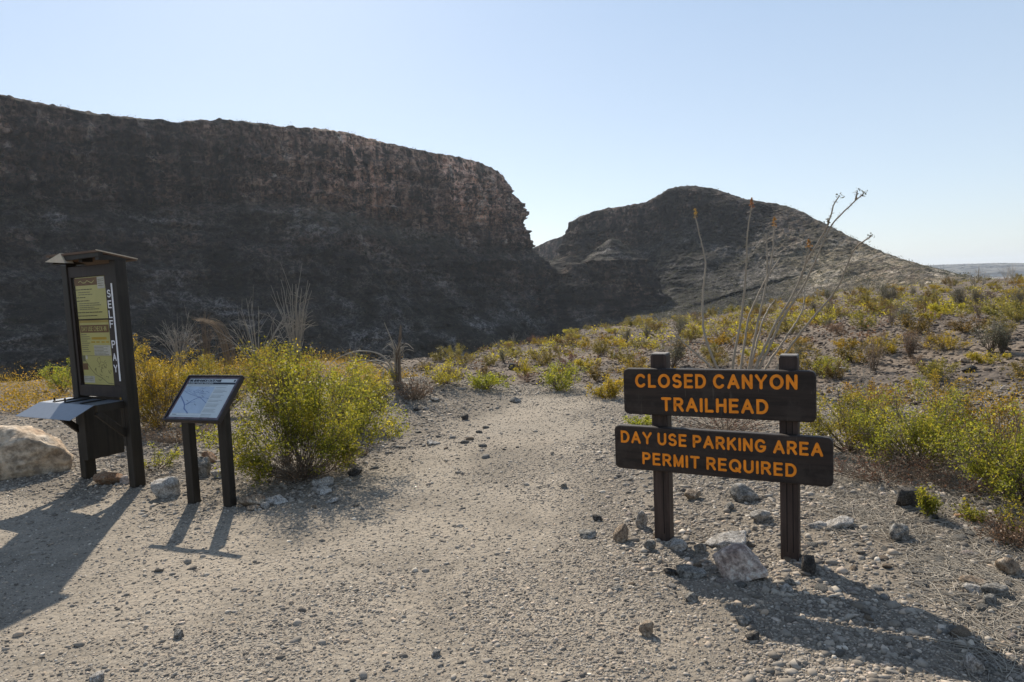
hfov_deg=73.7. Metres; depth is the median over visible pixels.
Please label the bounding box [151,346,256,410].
creosote bush
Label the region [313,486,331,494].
rock
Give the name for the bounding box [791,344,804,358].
scrub bush
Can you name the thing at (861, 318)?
scrub bush
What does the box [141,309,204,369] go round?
dry shrub
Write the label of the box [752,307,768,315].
scrub bush
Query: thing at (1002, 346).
creosote bush
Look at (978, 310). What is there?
scrub bush
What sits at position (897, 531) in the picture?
rock
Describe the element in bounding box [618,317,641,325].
scrub bush
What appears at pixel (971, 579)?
rock
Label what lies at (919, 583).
stone
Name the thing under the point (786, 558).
stone
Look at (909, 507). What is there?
stone
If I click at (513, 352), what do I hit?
scrub bush
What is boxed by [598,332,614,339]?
scrub bush
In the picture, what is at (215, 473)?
rock
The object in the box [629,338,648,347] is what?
scrub bush
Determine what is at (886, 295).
scrub bush
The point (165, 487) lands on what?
rock
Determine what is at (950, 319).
scrub bush
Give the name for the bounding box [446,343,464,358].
scrub bush
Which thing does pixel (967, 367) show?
rock
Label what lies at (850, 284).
ocotillo
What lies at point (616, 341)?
scrub bush
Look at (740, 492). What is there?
rock
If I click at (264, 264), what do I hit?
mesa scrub
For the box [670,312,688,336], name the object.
scrub bush
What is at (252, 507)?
rock
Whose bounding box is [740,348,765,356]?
scrub bush
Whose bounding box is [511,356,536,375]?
scrub bush
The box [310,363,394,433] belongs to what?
creosote bush
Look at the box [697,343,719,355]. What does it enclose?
scrub bush
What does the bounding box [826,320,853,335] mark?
scrub bush
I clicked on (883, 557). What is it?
stone
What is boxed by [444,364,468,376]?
scrub bush
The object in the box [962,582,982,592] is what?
rock
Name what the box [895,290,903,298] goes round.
scrub bush
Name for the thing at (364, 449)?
rock
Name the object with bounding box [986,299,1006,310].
scrub bush
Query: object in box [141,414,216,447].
dry bush
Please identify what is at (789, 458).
trailhead sign
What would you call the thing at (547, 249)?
mountain
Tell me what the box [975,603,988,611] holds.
stone
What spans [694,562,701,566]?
stone
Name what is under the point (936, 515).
rock
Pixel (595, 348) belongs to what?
scrub bush
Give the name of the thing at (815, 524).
rock
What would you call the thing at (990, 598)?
rock
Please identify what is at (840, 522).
rock
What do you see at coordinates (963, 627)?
stone
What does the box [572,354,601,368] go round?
scrub bush
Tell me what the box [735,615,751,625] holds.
rock
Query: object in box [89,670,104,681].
rock
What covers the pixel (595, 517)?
rock
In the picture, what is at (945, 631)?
stone
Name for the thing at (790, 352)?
scrub bush
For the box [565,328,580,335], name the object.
scrub bush
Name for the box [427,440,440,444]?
rock
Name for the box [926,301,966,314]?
scrub bush
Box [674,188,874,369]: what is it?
ocotillo
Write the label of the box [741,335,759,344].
scrub bush
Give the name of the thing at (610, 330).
scrub bush
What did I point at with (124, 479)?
rock
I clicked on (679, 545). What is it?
rock
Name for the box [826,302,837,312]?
scrub bush
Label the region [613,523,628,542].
rock
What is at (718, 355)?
scrub bush
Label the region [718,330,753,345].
scrub bush
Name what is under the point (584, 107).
sky
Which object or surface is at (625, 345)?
scrub bush
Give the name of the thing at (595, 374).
scrub bush
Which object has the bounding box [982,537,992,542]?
stone
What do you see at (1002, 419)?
creosote bush
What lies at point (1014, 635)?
stone
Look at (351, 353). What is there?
dry shrub
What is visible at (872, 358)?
scrub bush
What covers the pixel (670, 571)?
rock
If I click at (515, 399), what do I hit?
rock
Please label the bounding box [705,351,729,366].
scrub bush
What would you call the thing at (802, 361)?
scrub bush
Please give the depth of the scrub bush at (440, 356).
23.71 m
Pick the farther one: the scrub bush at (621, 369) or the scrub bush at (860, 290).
the scrub bush at (860, 290)
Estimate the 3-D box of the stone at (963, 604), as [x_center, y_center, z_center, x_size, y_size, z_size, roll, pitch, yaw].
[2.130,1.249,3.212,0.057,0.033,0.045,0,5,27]
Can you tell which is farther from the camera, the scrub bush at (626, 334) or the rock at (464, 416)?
the scrub bush at (626, 334)
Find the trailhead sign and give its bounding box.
[615,352,833,560]
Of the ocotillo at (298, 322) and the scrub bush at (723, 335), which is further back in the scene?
the scrub bush at (723, 335)
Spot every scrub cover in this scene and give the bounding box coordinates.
[0,346,432,413]
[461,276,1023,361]
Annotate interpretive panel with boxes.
[162,375,244,506]
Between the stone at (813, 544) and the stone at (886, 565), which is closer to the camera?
the stone at (886, 565)
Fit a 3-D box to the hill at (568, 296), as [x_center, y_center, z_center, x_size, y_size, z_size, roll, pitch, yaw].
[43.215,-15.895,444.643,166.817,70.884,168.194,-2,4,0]
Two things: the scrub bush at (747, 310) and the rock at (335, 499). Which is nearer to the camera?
the rock at (335, 499)
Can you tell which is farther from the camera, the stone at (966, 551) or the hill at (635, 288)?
the hill at (635, 288)
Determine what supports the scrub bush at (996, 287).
on the ground
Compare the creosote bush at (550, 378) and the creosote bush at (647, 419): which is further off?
the creosote bush at (550, 378)
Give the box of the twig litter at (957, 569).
[673,455,1023,681]
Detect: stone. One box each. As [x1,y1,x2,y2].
[481,454,489,458]
[669,583,676,588]
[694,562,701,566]
[716,578,726,582]
[734,582,746,587]
[783,557,793,561]
[804,542,817,547]
[814,583,827,592]
[833,649,844,656]
[864,614,873,620]
[870,584,883,590]
[878,555,887,559]
[879,592,889,599]
[882,563,891,567]
[901,505,913,508]
[913,581,926,587]
[934,556,948,560]
[940,628,949,634]
[949,627,970,636]
[952,533,967,539]
[956,625,969,631]
[957,602,971,609]
[960,550,973,555]
[967,530,976,535]
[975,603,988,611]
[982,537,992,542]
[992,540,1000,546]
[1003,580,1013,586]
[1007,633,1017,639]
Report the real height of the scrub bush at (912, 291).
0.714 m
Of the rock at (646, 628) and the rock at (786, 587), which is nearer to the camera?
the rock at (646, 628)
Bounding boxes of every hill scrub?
[551,185,997,324]
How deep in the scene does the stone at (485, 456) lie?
6.46 m
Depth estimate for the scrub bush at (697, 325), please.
30.28 m
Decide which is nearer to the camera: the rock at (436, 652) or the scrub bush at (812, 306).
the rock at (436, 652)
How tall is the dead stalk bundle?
1.278 m
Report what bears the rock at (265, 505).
on the ground
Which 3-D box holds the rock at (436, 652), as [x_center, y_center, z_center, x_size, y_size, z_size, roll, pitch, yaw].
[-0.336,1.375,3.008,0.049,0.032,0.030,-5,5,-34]
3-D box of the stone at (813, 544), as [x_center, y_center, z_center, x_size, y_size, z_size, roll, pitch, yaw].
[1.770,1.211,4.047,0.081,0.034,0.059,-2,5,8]
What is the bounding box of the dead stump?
[330,322,446,389]
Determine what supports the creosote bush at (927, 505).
on the ground
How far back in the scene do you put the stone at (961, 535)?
3.98 m
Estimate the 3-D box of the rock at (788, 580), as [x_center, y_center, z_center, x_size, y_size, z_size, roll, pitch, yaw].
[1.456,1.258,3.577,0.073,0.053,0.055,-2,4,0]
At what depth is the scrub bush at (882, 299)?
28.73 m
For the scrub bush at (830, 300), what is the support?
on the ground
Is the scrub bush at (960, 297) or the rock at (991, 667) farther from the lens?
the scrub bush at (960, 297)
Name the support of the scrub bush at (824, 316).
on the ground
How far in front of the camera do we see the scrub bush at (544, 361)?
23.16 m
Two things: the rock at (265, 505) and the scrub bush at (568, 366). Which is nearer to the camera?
the rock at (265, 505)
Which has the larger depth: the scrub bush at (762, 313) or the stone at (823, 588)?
the scrub bush at (762, 313)
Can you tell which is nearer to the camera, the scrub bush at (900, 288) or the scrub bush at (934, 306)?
the scrub bush at (934, 306)
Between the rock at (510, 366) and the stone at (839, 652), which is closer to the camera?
the stone at (839, 652)
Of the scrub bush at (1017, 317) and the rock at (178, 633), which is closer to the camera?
the rock at (178, 633)
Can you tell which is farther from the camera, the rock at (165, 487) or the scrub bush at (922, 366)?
the scrub bush at (922, 366)
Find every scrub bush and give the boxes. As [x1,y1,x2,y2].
[413,360,436,369]
[428,346,462,361]
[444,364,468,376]
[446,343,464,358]
[456,352,474,366]
[475,364,489,375]
[476,354,497,365]
[498,347,510,362]
[508,346,523,356]
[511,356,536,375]
[512,361,532,368]
[518,370,535,381]
[524,347,554,365]
[527,335,543,343]
[531,337,547,344]
[539,347,562,359]
[552,352,577,366]
[554,333,579,345]
[558,359,576,377]
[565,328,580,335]
[565,333,581,338]
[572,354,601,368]
[574,336,592,348]
[585,361,613,381]
[590,339,611,355]
[594,340,609,351]
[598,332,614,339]
[603,327,617,332]
[604,337,624,346]
[607,348,638,363]
[614,357,650,374]
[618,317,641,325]
[618,342,630,346]
[620,329,629,341]
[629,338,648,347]
[630,354,647,367]
[636,314,652,323]
[641,325,652,336]
[642,343,659,348]
[649,319,666,330]
[656,335,688,367]
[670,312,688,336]
[679,323,702,341]
[680,324,712,337]
[688,321,708,330]
[691,311,700,320]
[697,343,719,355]
[701,346,728,358]
[702,336,725,345]
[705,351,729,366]
[707,307,718,315]
[709,323,730,338]
[715,314,737,326]
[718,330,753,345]
[723,305,741,311]
[735,353,761,367]
[740,305,759,313]
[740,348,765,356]
[741,326,758,335]
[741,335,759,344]
[749,340,778,350]
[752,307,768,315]
[758,319,773,326]
[761,325,782,337]
[764,304,776,313]
[773,344,808,356]
[777,314,805,334]
[777,347,836,374]
[785,336,810,344]
[791,339,813,348]
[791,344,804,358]
[799,295,812,304]
[804,307,837,324]
[809,300,820,312]
[818,361,850,378]
[820,318,832,328]
[822,306,847,316]
[823,287,834,298]
[825,297,840,303]
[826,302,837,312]
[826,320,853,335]
[828,337,887,363]
[831,336,864,348]
[842,290,860,295]
[847,297,861,304]
[848,311,881,330]
[853,286,866,292]
[857,291,880,304]
[858,333,887,370]
[862,300,880,313]
[866,330,888,340]
[867,299,895,313]
[868,297,886,308]
[875,282,887,297]
[877,286,896,304]
[884,303,897,324]
[885,284,897,298]
[886,298,900,308]
[891,309,935,334]
[893,304,917,325]
[895,286,908,291]
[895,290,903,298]
[899,327,950,348]
[903,353,923,365]
[909,286,916,295]
[913,296,938,311]
[913,360,939,375]
[915,310,945,319]
[922,289,936,297]
[925,284,939,289]
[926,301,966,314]
[930,293,942,300]
[937,287,952,292]
[939,318,959,326]
[941,278,951,284]
[947,313,989,332]
[948,283,972,305]
[964,349,1011,363]
[968,287,990,303]
[968,319,1009,351]
[972,304,982,317]
[979,301,1023,319]
[980,314,1019,334]
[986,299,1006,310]
[989,284,1002,290]
[997,300,1023,321]
[998,289,1016,293]
[998,359,1023,378]
[1005,277,1022,284]
[1005,288,1023,296]
[1007,286,1023,306]
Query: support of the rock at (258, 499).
on the ground
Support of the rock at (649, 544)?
on the ground
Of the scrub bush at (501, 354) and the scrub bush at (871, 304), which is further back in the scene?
the scrub bush at (871, 304)
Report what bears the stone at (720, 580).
on the ground
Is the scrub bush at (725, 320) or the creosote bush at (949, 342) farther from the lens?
the scrub bush at (725, 320)
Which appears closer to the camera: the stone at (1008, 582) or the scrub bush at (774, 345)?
the stone at (1008, 582)
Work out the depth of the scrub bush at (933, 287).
52.66 m
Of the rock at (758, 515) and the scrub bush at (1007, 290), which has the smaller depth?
the rock at (758, 515)
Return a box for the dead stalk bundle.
[195,318,235,371]
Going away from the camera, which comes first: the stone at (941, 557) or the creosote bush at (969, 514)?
the stone at (941, 557)
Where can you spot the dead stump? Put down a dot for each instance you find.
(397, 361)
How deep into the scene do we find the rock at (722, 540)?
4.10 m
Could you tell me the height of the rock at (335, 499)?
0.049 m
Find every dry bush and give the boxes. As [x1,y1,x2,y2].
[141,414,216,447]
[243,445,354,490]
[391,374,437,401]
[672,416,778,431]
[834,446,967,487]
[889,450,1023,498]
[963,508,1023,549]
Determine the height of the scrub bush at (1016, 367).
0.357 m
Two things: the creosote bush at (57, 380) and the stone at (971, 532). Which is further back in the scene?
the creosote bush at (57, 380)
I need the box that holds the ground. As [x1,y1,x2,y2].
[0,276,1023,681]
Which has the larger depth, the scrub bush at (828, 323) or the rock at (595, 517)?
the scrub bush at (828, 323)
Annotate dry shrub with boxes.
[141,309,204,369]
[171,314,245,369]
[338,346,359,360]
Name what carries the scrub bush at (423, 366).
on the ground
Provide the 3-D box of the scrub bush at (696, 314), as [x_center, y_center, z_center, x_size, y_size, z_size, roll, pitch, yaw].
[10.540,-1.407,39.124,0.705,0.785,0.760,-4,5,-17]
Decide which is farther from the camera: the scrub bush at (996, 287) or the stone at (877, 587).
the scrub bush at (996, 287)
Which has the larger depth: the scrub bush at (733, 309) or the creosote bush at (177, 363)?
the scrub bush at (733, 309)
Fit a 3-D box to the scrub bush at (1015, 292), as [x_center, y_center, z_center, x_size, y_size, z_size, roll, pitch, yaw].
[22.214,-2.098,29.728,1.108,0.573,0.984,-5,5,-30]
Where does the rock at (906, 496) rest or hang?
on the ground
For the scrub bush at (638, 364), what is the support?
on the ground
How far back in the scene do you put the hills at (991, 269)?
4200.39 m
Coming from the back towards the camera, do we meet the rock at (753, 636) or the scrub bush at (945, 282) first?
the scrub bush at (945, 282)
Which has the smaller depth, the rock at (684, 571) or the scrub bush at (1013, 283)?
the rock at (684, 571)
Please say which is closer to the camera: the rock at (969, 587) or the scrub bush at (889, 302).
the rock at (969, 587)
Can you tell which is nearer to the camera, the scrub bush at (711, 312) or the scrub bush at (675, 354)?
the scrub bush at (675, 354)
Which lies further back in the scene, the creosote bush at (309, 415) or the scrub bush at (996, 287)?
the scrub bush at (996, 287)
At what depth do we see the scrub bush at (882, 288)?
44.42 m
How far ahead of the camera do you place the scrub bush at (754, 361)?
16.00 m
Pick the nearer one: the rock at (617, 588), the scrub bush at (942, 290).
the rock at (617, 588)
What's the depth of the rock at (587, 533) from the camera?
4.33 m
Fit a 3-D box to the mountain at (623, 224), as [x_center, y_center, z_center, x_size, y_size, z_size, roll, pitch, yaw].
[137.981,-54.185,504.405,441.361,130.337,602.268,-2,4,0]
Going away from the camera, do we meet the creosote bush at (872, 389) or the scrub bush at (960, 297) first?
the creosote bush at (872, 389)
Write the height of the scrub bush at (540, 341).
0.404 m
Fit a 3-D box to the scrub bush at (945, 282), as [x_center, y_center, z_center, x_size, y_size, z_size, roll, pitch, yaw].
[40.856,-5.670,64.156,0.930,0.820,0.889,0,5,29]
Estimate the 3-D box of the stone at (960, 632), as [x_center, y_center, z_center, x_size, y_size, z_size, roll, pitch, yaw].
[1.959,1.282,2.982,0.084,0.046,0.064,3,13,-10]
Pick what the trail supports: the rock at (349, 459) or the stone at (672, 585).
the stone at (672, 585)
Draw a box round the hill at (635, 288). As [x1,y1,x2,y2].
[578,239,672,317]
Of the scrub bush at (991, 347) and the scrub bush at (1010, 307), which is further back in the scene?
the scrub bush at (1010, 307)
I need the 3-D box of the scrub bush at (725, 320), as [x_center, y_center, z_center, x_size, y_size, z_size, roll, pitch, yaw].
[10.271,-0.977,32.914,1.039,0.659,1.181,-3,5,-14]
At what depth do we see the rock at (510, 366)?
22.20 m
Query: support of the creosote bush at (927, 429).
on the ground
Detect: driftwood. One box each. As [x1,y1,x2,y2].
[953,514,967,518]
[970,476,988,490]
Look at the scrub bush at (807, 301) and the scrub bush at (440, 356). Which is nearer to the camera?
the scrub bush at (440, 356)
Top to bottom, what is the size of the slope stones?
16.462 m
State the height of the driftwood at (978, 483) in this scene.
0.132 m
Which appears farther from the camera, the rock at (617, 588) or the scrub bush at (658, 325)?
the scrub bush at (658, 325)
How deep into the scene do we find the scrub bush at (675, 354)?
17.84 m
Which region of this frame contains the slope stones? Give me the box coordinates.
[368,287,1023,410]
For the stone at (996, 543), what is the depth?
3.86 m
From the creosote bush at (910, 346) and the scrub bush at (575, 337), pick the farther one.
the scrub bush at (575, 337)
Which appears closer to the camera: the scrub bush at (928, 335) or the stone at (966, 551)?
the stone at (966, 551)
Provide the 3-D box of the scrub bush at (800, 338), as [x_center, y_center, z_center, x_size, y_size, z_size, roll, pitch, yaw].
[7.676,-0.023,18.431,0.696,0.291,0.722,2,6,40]
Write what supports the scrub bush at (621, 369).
on the ground
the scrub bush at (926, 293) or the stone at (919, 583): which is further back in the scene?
the scrub bush at (926, 293)
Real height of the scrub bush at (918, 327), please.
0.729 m
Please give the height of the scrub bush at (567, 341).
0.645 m
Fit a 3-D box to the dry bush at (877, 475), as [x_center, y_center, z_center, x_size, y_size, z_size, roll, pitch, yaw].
[2.733,0.927,5.129,0.977,0.307,1.019,-6,6,-38]
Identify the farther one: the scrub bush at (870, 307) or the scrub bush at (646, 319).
the scrub bush at (646, 319)
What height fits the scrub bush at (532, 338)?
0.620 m
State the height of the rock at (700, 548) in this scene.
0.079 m
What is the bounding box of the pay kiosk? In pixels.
[16,249,145,487]
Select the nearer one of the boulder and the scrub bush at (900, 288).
the boulder
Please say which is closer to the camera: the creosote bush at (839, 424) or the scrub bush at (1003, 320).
the creosote bush at (839, 424)
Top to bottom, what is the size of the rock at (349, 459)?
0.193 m
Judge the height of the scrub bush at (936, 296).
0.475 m
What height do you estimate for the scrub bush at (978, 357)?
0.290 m
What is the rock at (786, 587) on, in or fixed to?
on the ground
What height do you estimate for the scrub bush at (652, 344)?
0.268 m
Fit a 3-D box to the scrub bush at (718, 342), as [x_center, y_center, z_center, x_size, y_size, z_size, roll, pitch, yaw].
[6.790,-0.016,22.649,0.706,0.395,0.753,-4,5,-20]
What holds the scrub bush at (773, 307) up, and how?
on the ground
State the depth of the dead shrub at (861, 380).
10.02 m
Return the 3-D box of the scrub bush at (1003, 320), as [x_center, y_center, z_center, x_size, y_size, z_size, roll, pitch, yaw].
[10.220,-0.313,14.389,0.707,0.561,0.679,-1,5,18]
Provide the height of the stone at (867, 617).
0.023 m
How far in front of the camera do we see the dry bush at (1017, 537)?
3.87 m
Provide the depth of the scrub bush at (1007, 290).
38.11 m
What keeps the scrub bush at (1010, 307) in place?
on the ground
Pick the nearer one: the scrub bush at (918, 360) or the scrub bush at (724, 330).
the scrub bush at (918, 360)
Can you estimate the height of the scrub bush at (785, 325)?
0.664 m
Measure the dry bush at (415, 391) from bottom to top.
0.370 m
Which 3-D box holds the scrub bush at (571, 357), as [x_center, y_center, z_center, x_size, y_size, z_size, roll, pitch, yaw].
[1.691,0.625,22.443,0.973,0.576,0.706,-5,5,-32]
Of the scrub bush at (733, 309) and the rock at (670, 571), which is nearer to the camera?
the rock at (670, 571)
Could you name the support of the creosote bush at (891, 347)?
on the ground
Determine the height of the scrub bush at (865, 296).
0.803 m
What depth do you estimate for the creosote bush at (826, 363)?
12.68 m
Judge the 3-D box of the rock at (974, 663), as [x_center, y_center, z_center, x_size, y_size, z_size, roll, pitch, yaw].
[1.844,1.295,2.725,0.060,0.092,0.067,-2,4,0]
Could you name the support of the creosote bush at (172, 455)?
on the ground
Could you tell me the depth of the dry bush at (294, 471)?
5.88 m
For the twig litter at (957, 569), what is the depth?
3.80 m
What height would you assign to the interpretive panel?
1.316 m
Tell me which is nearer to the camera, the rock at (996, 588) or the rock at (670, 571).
the rock at (996, 588)
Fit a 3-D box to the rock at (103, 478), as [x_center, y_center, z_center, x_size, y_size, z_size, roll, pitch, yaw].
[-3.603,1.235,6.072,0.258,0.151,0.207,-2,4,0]
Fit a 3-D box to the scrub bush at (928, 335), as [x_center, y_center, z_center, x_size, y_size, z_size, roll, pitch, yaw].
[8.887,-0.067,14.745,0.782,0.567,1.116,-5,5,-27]
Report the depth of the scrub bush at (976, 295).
26.13 m
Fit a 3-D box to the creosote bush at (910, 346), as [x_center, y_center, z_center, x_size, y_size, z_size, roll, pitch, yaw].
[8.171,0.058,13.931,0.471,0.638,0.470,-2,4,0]
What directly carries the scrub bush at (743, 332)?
on the ground
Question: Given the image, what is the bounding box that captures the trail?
[0,391,810,681]
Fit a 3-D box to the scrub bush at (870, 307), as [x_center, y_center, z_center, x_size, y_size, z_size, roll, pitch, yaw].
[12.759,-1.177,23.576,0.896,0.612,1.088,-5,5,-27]
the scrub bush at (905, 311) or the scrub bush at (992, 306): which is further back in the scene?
the scrub bush at (992, 306)
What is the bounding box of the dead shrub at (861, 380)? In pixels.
[849,361,873,399]
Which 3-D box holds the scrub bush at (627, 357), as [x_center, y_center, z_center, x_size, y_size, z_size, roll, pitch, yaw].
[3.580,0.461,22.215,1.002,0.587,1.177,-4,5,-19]
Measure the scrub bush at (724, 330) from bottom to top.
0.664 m
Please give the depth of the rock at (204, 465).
6.20 m
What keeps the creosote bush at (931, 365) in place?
on the ground
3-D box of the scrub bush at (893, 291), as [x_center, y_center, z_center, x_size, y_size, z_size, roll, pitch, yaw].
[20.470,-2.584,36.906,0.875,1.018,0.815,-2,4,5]
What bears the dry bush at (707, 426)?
on the ground
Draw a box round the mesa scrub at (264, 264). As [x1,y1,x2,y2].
[0,100,550,375]
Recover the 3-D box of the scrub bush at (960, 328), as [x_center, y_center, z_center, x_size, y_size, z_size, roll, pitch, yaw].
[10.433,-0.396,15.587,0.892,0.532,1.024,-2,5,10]
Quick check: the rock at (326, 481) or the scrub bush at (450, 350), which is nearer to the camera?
the rock at (326, 481)
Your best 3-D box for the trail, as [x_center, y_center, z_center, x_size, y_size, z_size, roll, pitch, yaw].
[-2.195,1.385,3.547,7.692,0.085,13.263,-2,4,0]
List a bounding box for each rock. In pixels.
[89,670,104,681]
[92,472,122,484]
[120,475,128,483]
[150,476,180,498]
[173,628,183,638]
[198,456,210,475]
[201,451,217,462]
[211,468,220,477]
[237,494,264,505]
[246,504,259,509]
[260,502,269,507]
[265,494,287,504]
[310,476,333,487]
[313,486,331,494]
[325,497,338,502]
[343,449,356,464]
[347,466,361,475]
[357,447,368,456]
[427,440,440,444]
[431,648,440,656]
[461,414,468,419]
[508,363,518,369]
[509,397,520,402]
[579,529,596,538]
[592,514,602,520]
[611,585,623,591]
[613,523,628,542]
[635,510,647,526]
[639,620,653,637]
[644,539,655,549]
[663,568,677,574]
[670,538,686,551]
[676,564,706,578]
[684,490,700,499]
[684,592,697,602]
[694,543,706,552]
[705,530,746,547]
[712,543,768,581]
[724,502,733,509]
[729,483,758,502]
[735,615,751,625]
[745,631,758,639]
[749,509,769,521]
[780,583,793,592]
[782,576,794,584]
[801,554,815,576]
[808,521,826,528]
[826,515,853,528]
[889,523,908,540]
[896,487,921,507]
[917,511,947,518]
[959,358,969,362]
[959,575,987,583]
[961,365,976,371]
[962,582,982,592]
[963,652,985,673]
[980,582,1008,595]
[982,593,996,606]
[984,661,997,673]
[994,557,1020,575]
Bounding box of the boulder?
[0,425,73,480]
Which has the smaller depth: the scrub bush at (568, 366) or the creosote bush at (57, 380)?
the creosote bush at (57, 380)
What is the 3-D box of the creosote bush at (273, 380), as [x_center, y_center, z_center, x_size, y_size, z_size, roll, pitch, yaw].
[-2.117,0.533,6.432,0.869,1.330,0.881,-2,4,0]
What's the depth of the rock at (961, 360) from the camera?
12.58 m
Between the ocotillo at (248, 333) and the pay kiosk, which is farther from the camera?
the ocotillo at (248, 333)
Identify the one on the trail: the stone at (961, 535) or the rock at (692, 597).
the rock at (692, 597)
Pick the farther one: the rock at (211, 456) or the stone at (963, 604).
the rock at (211, 456)
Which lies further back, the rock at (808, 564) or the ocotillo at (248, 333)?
the ocotillo at (248, 333)
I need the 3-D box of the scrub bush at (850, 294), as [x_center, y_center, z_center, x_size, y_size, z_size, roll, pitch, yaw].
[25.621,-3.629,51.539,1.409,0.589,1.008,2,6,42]
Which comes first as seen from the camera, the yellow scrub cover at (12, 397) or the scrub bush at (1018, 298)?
the yellow scrub cover at (12, 397)
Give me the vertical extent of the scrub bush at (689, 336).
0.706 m
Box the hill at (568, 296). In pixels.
[534,262,626,340]
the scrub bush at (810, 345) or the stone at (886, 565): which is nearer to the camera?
the stone at (886, 565)
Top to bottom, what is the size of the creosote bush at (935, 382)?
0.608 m
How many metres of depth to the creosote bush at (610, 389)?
9.52 m
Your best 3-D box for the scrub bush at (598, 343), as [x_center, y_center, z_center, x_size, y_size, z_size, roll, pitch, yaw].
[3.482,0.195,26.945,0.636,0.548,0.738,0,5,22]
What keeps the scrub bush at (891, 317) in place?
on the ground
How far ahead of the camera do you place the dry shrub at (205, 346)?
15.30 m
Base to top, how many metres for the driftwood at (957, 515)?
0.039 m
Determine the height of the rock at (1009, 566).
0.112 m
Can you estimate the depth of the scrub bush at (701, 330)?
26.51 m
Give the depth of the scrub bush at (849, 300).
33.67 m
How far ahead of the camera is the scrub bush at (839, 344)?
15.76 m
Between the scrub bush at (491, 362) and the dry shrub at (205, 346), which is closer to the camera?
the dry shrub at (205, 346)
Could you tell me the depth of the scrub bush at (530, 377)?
18.56 m
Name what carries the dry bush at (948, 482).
on the ground
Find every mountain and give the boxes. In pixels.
[0,94,556,381]
[533,236,562,261]
[549,185,989,323]
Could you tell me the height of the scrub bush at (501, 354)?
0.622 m
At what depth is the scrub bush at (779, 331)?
21.32 m
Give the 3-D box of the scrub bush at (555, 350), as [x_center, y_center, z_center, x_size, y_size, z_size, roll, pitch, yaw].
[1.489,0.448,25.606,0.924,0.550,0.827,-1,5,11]
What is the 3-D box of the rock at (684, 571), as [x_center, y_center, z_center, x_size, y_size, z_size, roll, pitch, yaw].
[0.973,1.260,3.726,0.161,0.072,0.111,-2,4,0]
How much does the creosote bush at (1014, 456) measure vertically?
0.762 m
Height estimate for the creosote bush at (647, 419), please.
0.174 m
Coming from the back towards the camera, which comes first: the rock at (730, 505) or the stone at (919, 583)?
the rock at (730, 505)
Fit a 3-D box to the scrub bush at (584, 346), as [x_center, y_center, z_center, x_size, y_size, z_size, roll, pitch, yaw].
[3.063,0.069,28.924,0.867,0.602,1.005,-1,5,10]
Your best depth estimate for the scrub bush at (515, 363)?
22.09 m
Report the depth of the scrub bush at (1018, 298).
22.15 m
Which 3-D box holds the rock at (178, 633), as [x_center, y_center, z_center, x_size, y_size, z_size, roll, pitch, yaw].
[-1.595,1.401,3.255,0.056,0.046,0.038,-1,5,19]
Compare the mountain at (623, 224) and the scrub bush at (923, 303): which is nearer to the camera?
the scrub bush at (923, 303)
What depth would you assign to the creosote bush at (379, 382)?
9.67 m
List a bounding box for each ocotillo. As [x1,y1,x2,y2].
[211,285,300,368]
[265,265,314,361]
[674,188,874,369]
[844,277,857,292]
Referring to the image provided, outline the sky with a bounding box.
[0,0,1023,264]
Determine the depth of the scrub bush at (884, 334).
16.64 m
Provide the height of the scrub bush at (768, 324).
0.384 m
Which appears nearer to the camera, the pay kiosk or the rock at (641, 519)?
the rock at (641, 519)
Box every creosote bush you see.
[37,358,72,391]
[120,334,209,430]
[135,354,227,383]
[144,440,183,473]
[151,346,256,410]
[180,345,413,487]
[229,346,301,382]
[236,335,328,463]
[307,357,399,396]
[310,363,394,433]
[424,357,469,386]
[466,370,514,389]
[534,359,589,390]
[584,373,623,398]
[622,415,651,424]
[800,383,903,457]
[811,354,850,377]
[819,377,914,411]
[828,360,1010,469]
[865,330,904,353]
[886,366,1001,406]
[899,329,926,357]
[902,371,1023,464]
[914,482,946,518]
[920,329,977,350]
[920,356,960,380]
[934,389,1023,506]
[949,497,991,521]
[986,323,1014,352]
[986,495,1023,544]
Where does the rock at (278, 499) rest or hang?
on the ground
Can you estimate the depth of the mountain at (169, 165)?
331.66 m
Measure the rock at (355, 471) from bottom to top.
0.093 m
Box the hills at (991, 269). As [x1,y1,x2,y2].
[928,263,1023,276]
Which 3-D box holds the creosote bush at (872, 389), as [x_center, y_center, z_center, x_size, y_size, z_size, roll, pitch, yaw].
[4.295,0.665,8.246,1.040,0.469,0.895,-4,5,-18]
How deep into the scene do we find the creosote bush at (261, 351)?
13.08 m
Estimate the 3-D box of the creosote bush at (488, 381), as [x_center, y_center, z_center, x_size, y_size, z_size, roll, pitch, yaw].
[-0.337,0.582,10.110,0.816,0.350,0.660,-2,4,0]
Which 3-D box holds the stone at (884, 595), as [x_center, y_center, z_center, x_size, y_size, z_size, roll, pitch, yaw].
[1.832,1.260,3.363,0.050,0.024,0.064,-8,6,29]

